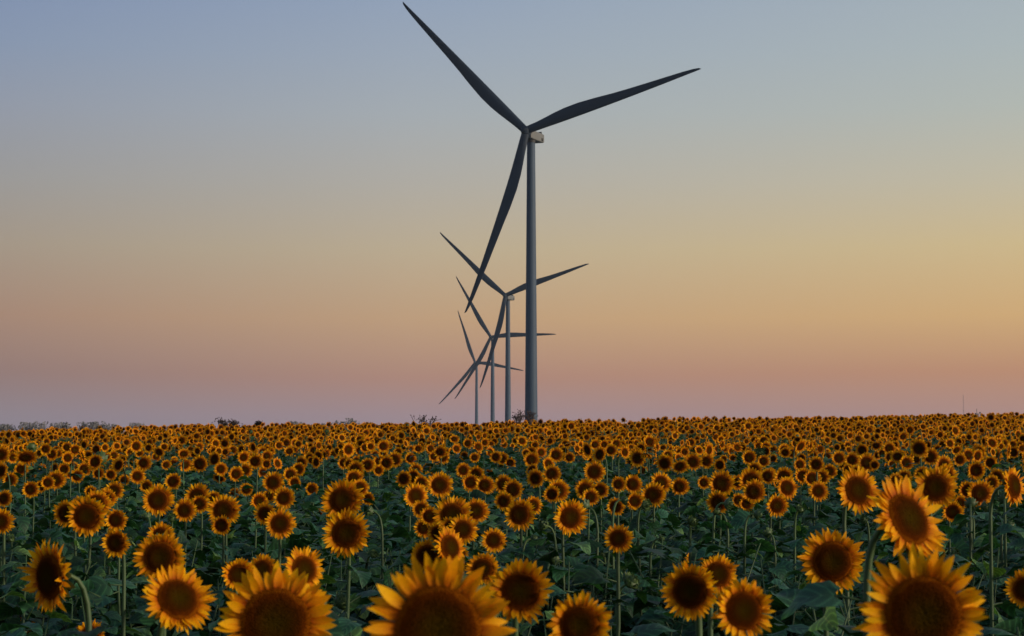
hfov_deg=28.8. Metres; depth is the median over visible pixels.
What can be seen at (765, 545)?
sunflower
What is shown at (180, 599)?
sunflower
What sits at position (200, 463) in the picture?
sunflower
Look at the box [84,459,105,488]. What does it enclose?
sunflower
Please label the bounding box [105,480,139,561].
sunflower
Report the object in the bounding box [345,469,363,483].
sunflower
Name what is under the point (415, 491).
sunflower
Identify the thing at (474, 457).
sunflower
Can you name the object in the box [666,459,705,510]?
sunflower
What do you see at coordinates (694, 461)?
sunflower
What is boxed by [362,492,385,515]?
sunflower
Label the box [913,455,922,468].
sunflower
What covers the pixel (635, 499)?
sunflower
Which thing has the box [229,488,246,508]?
sunflower
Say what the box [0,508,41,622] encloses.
sunflower
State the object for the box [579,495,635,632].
sunflower
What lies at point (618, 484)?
sunflower
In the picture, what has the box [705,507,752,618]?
sunflower
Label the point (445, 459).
sunflower
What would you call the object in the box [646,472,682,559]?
sunflower
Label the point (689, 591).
sunflower
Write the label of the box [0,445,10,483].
sunflower
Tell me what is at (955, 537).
sunflower
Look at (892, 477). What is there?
sunflower
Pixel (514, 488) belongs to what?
sunflower
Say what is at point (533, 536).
sunflower
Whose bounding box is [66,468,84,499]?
sunflower
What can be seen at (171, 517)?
sunflower
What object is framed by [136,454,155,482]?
sunflower
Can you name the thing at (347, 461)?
sunflower
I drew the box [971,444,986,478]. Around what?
sunflower
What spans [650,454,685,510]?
sunflower
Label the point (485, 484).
sunflower
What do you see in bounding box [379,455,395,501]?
sunflower
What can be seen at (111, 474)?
sunflower
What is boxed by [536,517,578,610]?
sunflower
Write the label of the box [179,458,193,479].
sunflower
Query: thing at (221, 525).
sunflower
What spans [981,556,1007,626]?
sunflower
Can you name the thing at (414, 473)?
sunflower
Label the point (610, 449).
sunflower
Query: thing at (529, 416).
dry weed
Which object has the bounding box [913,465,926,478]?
sunflower
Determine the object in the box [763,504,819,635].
sunflower
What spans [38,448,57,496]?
sunflower
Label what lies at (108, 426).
tall grass
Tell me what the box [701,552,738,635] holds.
sunflower
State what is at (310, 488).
sunflower
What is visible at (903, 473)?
sunflower
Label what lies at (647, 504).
sunflower
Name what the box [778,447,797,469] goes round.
sunflower
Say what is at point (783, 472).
sunflower
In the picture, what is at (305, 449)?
sunflower
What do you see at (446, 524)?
sunflower
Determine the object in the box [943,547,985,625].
sunflower
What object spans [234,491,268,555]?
sunflower
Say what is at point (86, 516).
sunflower
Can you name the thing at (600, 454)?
sunflower
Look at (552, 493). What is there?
sunflower
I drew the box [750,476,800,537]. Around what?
sunflower
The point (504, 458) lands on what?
sunflower
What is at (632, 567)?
sunflower
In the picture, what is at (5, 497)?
sunflower
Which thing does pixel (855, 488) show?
sunflower
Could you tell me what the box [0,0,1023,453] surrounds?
sky
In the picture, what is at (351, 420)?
tall grass
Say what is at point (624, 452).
sunflower
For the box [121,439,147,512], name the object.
sunflower
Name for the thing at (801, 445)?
sunflower
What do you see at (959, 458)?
sunflower
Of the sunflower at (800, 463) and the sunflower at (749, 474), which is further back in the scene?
the sunflower at (800, 463)
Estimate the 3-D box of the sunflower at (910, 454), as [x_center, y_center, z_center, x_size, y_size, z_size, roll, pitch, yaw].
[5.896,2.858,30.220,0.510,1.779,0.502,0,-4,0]
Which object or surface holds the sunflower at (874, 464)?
on the ground at (63, 628)
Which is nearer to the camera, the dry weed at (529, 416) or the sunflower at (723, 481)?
the sunflower at (723, 481)
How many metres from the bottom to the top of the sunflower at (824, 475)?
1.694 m
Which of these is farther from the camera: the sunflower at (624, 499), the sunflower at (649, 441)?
the sunflower at (649, 441)
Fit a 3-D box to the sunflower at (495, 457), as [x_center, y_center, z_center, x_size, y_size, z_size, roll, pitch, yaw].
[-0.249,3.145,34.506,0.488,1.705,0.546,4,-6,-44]
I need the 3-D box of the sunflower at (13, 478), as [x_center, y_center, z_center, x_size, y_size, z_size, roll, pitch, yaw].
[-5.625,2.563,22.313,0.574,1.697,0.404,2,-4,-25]
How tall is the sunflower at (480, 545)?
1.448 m
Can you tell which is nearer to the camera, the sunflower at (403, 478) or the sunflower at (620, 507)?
the sunflower at (620, 507)
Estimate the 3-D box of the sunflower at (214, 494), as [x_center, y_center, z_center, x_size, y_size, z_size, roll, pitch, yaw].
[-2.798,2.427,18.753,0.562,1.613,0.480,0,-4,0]
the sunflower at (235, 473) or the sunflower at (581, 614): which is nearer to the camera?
the sunflower at (581, 614)
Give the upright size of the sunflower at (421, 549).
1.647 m
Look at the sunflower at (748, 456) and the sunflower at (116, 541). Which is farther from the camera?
the sunflower at (748, 456)
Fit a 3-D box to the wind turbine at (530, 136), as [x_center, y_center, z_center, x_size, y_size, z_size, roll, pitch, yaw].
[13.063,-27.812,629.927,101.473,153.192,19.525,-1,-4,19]
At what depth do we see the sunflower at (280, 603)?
4.45 m
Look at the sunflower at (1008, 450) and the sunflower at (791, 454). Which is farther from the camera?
the sunflower at (791, 454)
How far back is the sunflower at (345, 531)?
10.62 m
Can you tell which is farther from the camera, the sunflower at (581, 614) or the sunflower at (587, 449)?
the sunflower at (587, 449)
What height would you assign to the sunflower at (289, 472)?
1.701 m
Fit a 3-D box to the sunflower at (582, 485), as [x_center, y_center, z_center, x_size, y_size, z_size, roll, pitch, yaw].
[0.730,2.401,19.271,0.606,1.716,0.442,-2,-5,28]
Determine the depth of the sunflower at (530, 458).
31.82 m
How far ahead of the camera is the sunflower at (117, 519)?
12.75 m
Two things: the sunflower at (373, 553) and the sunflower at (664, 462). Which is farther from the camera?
the sunflower at (664, 462)
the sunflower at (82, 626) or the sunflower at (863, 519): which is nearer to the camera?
the sunflower at (82, 626)
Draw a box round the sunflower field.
[0,412,1023,621]
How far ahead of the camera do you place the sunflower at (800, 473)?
22.71 m
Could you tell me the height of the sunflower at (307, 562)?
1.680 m
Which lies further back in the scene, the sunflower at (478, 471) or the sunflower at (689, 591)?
the sunflower at (478, 471)
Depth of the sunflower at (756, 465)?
25.75 m
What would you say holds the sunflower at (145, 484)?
on the ground at (63, 628)
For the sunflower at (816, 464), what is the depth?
20.77 m
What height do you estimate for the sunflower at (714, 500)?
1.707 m
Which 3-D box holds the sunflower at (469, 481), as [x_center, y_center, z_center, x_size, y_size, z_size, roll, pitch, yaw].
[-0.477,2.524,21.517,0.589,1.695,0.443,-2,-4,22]
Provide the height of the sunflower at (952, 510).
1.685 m
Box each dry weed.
[410,415,440,425]
[512,410,526,424]
[524,410,537,424]
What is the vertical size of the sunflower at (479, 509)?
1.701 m
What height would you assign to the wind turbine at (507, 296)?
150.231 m
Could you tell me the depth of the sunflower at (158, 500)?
16.66 m
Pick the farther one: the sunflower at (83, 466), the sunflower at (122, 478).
the sunflower at (83, 466)
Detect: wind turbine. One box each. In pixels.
[403,2,700,421]
[439,312,522,423]
[440,232,587,421]
[455,276,555,422]
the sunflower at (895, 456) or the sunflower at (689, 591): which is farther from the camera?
the sunflower at (895, 456)
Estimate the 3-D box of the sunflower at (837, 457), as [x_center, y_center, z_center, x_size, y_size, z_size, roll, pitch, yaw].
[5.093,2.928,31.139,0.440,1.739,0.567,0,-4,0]
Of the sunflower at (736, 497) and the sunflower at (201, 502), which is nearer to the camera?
the sunflower at (201, 502)
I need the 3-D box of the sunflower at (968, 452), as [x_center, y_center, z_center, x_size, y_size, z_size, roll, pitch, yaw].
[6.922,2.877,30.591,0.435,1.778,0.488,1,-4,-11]
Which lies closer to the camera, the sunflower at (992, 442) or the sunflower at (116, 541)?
the sunflower at (116, 541)
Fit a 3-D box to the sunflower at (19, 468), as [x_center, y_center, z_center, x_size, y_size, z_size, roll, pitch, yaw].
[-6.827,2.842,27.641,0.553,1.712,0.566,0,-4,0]
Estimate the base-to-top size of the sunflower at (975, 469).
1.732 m
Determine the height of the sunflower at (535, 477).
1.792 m
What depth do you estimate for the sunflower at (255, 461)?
20.71 m
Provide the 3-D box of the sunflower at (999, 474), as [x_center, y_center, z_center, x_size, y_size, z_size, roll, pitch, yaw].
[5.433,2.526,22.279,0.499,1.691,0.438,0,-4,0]
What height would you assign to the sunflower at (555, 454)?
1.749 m
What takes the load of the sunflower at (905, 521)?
on the ground at (63, 628)
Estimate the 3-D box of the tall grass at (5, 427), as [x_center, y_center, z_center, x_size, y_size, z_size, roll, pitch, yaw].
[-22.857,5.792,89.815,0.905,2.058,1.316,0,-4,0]
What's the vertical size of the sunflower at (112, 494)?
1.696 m
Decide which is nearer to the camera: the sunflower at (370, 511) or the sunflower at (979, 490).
the sunflower at (370, 511)
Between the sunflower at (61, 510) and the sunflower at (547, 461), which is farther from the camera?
the sunflower at (547, 461)
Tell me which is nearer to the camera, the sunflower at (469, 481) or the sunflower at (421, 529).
the sunflower at (421, 529)
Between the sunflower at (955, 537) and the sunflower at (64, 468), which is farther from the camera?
the sunflower at (64, 468)
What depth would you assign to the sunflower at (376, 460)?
31.75 m
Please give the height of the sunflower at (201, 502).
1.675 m
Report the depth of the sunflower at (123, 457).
34.58 m
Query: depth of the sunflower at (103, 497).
16.25 m
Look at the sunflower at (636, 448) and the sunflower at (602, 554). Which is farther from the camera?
the sunflower at (636, 448)
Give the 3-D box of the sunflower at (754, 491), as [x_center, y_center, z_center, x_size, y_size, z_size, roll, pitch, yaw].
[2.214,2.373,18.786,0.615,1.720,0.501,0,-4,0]
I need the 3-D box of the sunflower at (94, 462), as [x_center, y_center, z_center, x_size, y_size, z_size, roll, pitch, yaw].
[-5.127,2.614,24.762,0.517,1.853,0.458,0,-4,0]
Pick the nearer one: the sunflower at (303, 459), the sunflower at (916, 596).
the sunflower at (916, 596)
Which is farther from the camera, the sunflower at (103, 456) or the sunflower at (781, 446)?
the sunflower at (781, 446)
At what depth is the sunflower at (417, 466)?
32.00 m
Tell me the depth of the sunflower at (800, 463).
27.68 m
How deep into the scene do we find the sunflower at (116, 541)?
10.03 m
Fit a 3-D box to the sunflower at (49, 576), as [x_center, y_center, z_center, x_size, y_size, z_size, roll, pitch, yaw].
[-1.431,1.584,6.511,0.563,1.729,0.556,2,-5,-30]
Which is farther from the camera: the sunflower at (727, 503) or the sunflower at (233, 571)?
the sunflower at (727, 503)
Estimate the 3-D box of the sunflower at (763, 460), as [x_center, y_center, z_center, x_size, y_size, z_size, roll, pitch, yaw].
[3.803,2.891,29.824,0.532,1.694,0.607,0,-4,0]
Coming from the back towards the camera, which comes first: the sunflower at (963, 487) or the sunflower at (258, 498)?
the sunflower at (963, 487)
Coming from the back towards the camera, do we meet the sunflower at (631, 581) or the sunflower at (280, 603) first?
the sunflower at (631, 581)
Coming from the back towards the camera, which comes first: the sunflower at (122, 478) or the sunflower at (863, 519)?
the sunflower at (122, 478)
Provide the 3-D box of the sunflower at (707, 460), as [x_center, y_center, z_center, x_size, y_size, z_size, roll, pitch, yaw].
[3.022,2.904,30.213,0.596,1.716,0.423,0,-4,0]
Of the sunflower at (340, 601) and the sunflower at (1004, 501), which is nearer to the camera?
the sunflower at (340, 601)
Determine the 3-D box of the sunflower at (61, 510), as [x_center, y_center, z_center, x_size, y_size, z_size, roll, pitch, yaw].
[-3.058,2.112,13.891,0.539,1.706,0.540,0,-4,0]
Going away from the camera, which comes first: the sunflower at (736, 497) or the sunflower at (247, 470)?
the sunflower at (736, 497)
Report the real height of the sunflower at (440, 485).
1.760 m
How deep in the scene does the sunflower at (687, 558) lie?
15.55 m
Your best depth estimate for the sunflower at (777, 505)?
16.01 m
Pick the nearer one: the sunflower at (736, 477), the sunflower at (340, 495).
the sunflower at (340, 495)
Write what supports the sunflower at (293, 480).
on the ground at (63, 628)
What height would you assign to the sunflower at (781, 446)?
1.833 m
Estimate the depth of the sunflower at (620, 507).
15.58 m
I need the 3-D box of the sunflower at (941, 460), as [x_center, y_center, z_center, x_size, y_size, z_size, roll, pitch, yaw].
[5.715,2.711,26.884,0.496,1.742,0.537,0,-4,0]
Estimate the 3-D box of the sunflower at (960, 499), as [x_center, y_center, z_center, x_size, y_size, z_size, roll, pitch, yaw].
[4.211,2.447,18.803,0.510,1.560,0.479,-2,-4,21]
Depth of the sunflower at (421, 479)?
21.64 m
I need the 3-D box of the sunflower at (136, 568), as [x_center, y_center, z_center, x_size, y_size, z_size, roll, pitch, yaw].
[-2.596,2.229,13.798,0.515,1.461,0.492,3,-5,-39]
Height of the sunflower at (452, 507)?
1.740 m
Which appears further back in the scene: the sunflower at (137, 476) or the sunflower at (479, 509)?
the sunflower at (137, 476)
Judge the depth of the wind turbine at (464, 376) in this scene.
2190.28 m
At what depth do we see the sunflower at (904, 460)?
28.09 m
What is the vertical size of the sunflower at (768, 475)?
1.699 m
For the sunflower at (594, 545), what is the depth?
13.64 m
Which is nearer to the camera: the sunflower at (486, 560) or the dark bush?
the sunflower at (486, 560)
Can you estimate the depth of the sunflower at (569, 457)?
32.73 m
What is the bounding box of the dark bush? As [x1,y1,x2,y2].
[211,417,242,426]
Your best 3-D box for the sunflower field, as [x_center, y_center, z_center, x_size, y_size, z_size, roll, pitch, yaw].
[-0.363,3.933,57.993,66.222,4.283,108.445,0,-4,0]
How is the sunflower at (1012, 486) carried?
on the ground at (63, 628)
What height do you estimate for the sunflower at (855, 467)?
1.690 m
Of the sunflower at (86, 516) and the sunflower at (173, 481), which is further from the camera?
the sunflower at (173, 481)
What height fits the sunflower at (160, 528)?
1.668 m
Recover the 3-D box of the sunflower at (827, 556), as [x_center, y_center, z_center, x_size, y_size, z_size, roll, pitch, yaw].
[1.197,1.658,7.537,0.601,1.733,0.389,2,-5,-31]
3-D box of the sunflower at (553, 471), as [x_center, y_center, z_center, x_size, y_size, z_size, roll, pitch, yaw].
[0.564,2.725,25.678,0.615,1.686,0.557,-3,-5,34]
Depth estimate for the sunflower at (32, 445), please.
33.95 m
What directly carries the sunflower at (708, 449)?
on the ground at (63, 628)
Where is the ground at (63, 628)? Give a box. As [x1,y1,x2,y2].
[5,467,1015,635]
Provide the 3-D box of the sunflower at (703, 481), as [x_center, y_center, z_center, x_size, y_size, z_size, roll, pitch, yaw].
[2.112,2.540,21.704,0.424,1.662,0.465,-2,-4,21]
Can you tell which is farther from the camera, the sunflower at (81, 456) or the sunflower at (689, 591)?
the sunflower at (81, 456)
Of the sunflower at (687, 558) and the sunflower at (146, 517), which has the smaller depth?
the sunflower at (146, 517)
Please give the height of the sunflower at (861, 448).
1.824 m
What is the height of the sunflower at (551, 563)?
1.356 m
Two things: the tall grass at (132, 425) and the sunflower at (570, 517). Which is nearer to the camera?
the sunflower at (570, 517)
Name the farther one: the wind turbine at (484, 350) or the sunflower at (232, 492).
the wind turbine at (484, 350)
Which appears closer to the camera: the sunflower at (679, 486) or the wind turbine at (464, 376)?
the sunflower at (679, 486)
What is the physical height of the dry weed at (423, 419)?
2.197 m
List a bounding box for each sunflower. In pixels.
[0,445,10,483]
[0,462,30,543]
[0,489,28,604]
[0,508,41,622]
[0,533,14,601]
[2,471,20,513]
[5,481,47,633]
[8,449,40,543]
[13,462,28,487]
[16,539,108,635]
[18,441,41,503]
[29,480,59,618]
[33,499,116,627]
[34,470,66,522]
[34,475,67,609]
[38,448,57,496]
[57,462,72,494]
[61,451,73,464]
[63,496,101,618]
[65,448,85,501]
[65,493,128,635]
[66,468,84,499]
[66,488,126,616]
[68,527,158,635]
[73,545,127,635]
[76,619,104,635]
[78,462,90,475]
[83,454,106,489]
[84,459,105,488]
[84,485,96,495]
[87,508,144,635]
[90,451,110,485]
[91,467,104,489]
[99,487,126,590]
[104,468,128,561]
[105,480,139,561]
[109,512,150,617]
[112,458,139,528]
[112,521,199,635]
[118,474,140,518]
[120,454,127,463]
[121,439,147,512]
[127,479,168,534]
[127,535,144,615]
[128,468,145,519]
[132,528,209,635]
[133,483,175,584]
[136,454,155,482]
[141,563,217,635]
[153,513,187,635]
[163,473,191,535]
[172,497,212,633]
[177,448,191,524]
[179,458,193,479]
[184,482,224,629]
[187,494,224,629]
[191,454,213,484]
[192,514,249,631]
[201,494,241,634]
[203,491,243,565]
[207,450,226,486]
[208,558,253,631]
[212,474,228,493]
[213,462,229,491]
[214,560,336,635]
[223,466,244,504]
[229,450,251,497]
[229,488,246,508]
[232,463,254,491]
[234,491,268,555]
[236,453,270,528]
[239,482,252,515]
[246,553,275,600]
[254,501,286,556]
[262,471,284,504]
[262,486,296,558]
[263,491,273,503]
[264,507,313,572]
[280,546,343,635]
[282,466,300,513]
[287,462,307,508]
[287,475,315,539]
[291,442,307,464]
[294,456,307,480]
[297,482,320,533]
[312,504,354,568]
[317,507,380,635]
[320,478,386,619]
[330,442,355,483]
[331,591,351,611]
[337,456,347,477]
[344,458,353,468]
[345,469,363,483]
[347,460,365,479]
[350,549,378,625]
[353,478,378,562]
[360,506,396,630]
[361,458,374,483]
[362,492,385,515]
[370,455,391,483]
[371,464,398,508]
[376,440,390,483]
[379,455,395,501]
[384,483,427,567]
[386,451,403,492]
[388,526,466,620]
[389,470,411,537]
[399,474,436,537]
[400,468,420,523]
[401,452,417,471]
[401,499,429,555]
[406,518,428,553]
[408,462,422,471]
[411,538,440,570]
[413,471,453,543]
[419,506,436,540]
[427,523,440,542]
[432,496,472,562]
[434,445,455,471]
[437,454,449,473]
[439,516,472,561]
[448,514,478,576]
[456,462,470,495]
[461,473,487,537]
[463,465,491,503]
[465,551,505,625]
[466,497,498,617]
[469,452,480,466]
[470,474,510,552]
[474,446,494,464]
[477,537,502,616]
[481,527,511,633]
[488,558,554,635]
[489,450,501,471]
[492,497,559,634]
[494,478,523,541]
[494,491,524,548]
[495,473,514,530]
[498,451,508,471]
[499,495,549,563]
[521,534,536,559]
[523,451,539,466]
[525,463,537,473]
[526,468,568,625]
[530,456,555,488]
[531,498,590,617]
[532,551,559,635]
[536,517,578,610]
[539,555,576,634]
[540,464,561,512]
[542,485,573,580]
[546,590,612,635]
[549,446,563,463]
[549,477,570,546]
[558,498,622,604]
[562,452,578,482]
[566,478,610,564]
[571,523,681,635]
[572,548,643,623]
[574,488,611,591]
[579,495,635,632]
[582,442,604,503]
[583,482,609,596]
[584,460,605,587]
[591,550,635,633]
[592,447,613,515]
[598,446,631,515]
[599,497,638,595]
[604,444,624,491]
[604,491,659,606]
[605,476,633,526]
[608,571,641,635]
[610,499,662,631]
[614,474,643,522]
[623,449,651,516]
[627,446,645,486]
[628,534,672,607]
[634,482,670,554]
[639,452,661,507]
[643,435,656,470]
[644,444,656,472]
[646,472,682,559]
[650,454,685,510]
[659,561,719,635]
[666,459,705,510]
[671,477,699,561]
[679,515,715,626]
[685,453,702,493]
[685,497,733,609]
[686,553,703,564]
[697,475,718,525]
[697,489,734,551]
[700,453,716,492]
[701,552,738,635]
[702,443,714,477]
[704,470,736,512]
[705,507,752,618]
[706,509,778,622]
[711,577,774,635]
[713,458,725,471]
[715,478,774,564]
[717,474,741,518]
[722,493,749,543]
[725,498,757,548]
[737,467,763,513]
[742,450,756,464]
[747,461,762,471]
[750,467,775,523]
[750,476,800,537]
[752,492,789,579]
[753,527,777,616]
[754,447,765,473]
[757,455,773,484]
[763,466,801,522]
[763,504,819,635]
[777,443,790,468]
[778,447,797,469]
[781,468,807,528]
[781,475,947,635]
[788,439,806,474]
[789,456,832,529]
[793,458,807,487]
[795,470,821,524]
[796,480,831,537]
[797,527,864,635]
[802,468,830,509]
[805,465,880,635]
[824,463,837,511]
[831,450,845,479]
[833,452,860,526]
[833,463,852,482]
[836,465,861,510]
[851,515,892,616]
[851,543,987,635]
[855,443,868,473]
[858,452,877,471]
[870,459,882,484]
[877,472,902,540]
[878,448,884,469]
[881,441,896,477]
[884,451,891,470]
[890,450,903,473]
[893,451,913,469]
[897,469,913,480]
[899,454,913,469]
[904,439,928,490]
[907,465,973,565]
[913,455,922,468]
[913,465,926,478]
[924,447,938,467]
[935,454,952,468]
[939,463,958,485]
[940,500,984,612]
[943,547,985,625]
[946,497,1000,613]
[950,501,999,602]
[951,495,975,548]
[952,466,1023,635]
[953,452,966,480]
[955,478,994,609]
[958,480,988,559]
[959,447,972,480]
[960,449,985,512]
[966,460,986,481]
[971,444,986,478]
[975,475,1012,523]
[976,569,1023,635]
[980,456,997,479]
[980,517,1021,625]
[981,491,1023,634]
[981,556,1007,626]
[986,437,998,456]
[989,468,1004,612]
[997,444,1010,490]
[1009,446,1019,469]
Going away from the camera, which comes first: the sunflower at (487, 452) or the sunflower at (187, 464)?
the sunflower at (187, 464)
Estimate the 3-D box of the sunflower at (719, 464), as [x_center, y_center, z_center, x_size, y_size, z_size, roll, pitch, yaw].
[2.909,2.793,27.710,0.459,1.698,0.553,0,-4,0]
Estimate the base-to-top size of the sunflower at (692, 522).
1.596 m
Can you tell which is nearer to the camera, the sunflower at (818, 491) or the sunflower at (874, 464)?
the sunflower at (818, 491)
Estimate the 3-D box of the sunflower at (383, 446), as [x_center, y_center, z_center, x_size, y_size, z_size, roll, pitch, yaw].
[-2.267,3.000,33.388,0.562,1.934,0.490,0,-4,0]
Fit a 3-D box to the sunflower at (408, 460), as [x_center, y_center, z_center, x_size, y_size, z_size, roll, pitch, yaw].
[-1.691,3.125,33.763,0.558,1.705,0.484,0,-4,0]
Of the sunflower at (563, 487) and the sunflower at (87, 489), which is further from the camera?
the sunflower at (87, 489)
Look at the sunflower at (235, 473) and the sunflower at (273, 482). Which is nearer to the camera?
the sunflower at (273, 482)
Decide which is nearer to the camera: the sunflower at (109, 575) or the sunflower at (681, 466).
the sunflower at (109, 575)
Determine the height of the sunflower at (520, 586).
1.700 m
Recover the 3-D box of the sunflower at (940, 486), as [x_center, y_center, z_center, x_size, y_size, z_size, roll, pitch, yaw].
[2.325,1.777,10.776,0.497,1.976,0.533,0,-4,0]
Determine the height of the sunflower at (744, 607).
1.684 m
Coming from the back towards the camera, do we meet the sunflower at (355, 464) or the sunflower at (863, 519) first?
the sunflower at (355, 464)
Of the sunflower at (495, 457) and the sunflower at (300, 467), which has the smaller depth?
the sunflower at (300, 467)
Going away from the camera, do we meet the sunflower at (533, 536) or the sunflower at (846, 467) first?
the sunflower at (533, 536)
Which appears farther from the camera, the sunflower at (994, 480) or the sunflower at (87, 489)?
the sunflower at (87, 489)
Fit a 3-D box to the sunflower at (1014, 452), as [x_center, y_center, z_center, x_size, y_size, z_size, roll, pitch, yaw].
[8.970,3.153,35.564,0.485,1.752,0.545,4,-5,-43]
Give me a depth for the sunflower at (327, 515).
18.79 m
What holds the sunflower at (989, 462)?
on the ground at (63, 628)
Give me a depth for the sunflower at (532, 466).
30.38 m
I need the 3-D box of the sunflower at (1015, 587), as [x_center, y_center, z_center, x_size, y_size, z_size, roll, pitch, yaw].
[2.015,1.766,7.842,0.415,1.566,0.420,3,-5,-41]
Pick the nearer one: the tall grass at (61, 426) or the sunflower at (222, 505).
the sunflower at (222, 505)
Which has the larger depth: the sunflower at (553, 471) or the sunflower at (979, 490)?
the sunflower at (553, 471)
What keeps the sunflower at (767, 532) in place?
on the ground at (63, 628)
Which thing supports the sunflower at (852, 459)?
on the ground at (63, 628)
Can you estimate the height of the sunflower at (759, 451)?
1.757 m
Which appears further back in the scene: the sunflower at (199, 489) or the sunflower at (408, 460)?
the sunflower at (408, 460)
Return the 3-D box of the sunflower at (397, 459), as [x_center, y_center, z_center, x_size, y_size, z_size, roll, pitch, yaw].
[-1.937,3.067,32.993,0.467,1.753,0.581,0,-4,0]
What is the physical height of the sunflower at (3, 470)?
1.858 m
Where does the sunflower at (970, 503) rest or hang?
on the ground at (63, 628)
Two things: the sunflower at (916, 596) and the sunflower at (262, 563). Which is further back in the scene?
the sunflower at (262, 563)
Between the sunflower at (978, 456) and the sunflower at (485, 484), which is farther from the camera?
the sunflower at (978, 456)
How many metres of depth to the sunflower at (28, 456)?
20.66 m
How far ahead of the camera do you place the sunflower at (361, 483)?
19.99 m
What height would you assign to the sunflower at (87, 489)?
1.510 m
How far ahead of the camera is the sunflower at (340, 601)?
10.88 m
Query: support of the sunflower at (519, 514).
on the ground at (63, 628)
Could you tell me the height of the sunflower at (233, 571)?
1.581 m
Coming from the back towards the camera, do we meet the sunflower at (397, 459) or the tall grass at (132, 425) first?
the tall grass at (132, 425)
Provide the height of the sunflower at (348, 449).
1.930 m
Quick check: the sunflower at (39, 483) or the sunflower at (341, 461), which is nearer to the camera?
the sunflower at (39, 483)
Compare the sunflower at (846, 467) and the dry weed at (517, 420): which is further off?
the dry weed at (517, 420)
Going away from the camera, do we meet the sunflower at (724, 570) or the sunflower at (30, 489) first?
the sunflower at (724, 570)
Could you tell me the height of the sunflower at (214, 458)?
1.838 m
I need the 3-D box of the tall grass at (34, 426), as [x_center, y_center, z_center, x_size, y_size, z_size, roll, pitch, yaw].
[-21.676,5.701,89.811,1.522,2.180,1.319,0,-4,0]
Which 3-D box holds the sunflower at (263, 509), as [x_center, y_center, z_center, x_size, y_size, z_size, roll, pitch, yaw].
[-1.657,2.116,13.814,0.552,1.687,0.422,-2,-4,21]
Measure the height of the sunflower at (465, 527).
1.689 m
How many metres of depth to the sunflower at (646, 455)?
23.88 m
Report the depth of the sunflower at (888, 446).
32.38 m
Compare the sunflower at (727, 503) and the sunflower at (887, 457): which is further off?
the sunflower at (887, 457)
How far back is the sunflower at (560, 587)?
13.60 m
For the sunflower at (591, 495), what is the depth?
17.54 m
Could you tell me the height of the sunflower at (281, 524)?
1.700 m
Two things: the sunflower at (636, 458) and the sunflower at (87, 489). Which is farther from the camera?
the sunflower at (636, 458)
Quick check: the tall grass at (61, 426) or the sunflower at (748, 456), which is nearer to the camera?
the sunflower at (748, 456)
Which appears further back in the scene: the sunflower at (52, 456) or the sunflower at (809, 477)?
the sunflower at (52, 456)
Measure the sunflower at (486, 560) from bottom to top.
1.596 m
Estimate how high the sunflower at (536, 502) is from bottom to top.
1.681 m
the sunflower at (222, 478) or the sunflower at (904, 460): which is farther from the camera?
the sunflower at (904, 460)
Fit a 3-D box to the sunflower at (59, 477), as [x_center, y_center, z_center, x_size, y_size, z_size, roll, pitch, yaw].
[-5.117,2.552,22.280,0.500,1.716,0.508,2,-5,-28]
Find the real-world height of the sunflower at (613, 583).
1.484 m
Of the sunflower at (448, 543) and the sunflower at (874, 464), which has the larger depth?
the sunflower at (874, 464)
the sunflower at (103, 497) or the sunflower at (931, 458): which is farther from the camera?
the sunflower at (931, 458)
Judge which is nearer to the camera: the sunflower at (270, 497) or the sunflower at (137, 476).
the sunflower at (270, 497)
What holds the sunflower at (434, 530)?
on the ground at (63, 628)
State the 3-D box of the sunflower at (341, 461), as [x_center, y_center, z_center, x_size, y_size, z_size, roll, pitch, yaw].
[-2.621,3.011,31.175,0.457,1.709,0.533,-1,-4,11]
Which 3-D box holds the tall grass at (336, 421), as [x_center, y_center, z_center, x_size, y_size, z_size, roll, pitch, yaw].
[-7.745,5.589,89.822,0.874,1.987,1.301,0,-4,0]
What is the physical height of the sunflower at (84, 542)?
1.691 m
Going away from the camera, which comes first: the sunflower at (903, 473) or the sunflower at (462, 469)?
the sunflower at (903, 473)
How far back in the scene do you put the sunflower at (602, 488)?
19.09 m
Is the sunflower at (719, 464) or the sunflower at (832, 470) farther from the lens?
the sunflower at (719, 464)
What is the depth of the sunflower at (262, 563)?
9.66 m
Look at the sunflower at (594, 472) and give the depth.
24.66 m
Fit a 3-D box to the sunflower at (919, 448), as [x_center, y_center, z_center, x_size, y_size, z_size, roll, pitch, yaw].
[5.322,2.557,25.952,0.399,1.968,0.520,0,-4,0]
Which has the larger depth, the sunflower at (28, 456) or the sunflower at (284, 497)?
the sunflower at (28, 456)
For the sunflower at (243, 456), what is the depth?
26.78 m
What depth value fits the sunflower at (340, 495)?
13.59 m
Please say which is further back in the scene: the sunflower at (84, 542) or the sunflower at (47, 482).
the sunflower at (47, 482)
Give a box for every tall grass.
[0,424,15,431]
[16,421,47,438]
[49,422,70,441]
[77,421,104,431]
[102,423,116,442]
[129,422,145,434]
[331,420,347,429]
[343,418,359,456]
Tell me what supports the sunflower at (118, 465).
on the ground at (63, 628)
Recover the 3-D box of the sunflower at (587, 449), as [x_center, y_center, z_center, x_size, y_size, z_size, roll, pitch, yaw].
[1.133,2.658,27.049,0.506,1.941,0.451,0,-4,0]
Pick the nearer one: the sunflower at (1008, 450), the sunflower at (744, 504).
the sunflower at (744, 504)
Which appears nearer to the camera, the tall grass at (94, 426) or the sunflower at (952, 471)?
the sunflower at (952, 471)
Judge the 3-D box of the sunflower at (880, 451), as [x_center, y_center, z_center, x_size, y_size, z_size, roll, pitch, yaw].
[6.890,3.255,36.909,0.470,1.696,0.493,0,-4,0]
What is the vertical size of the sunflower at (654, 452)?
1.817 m

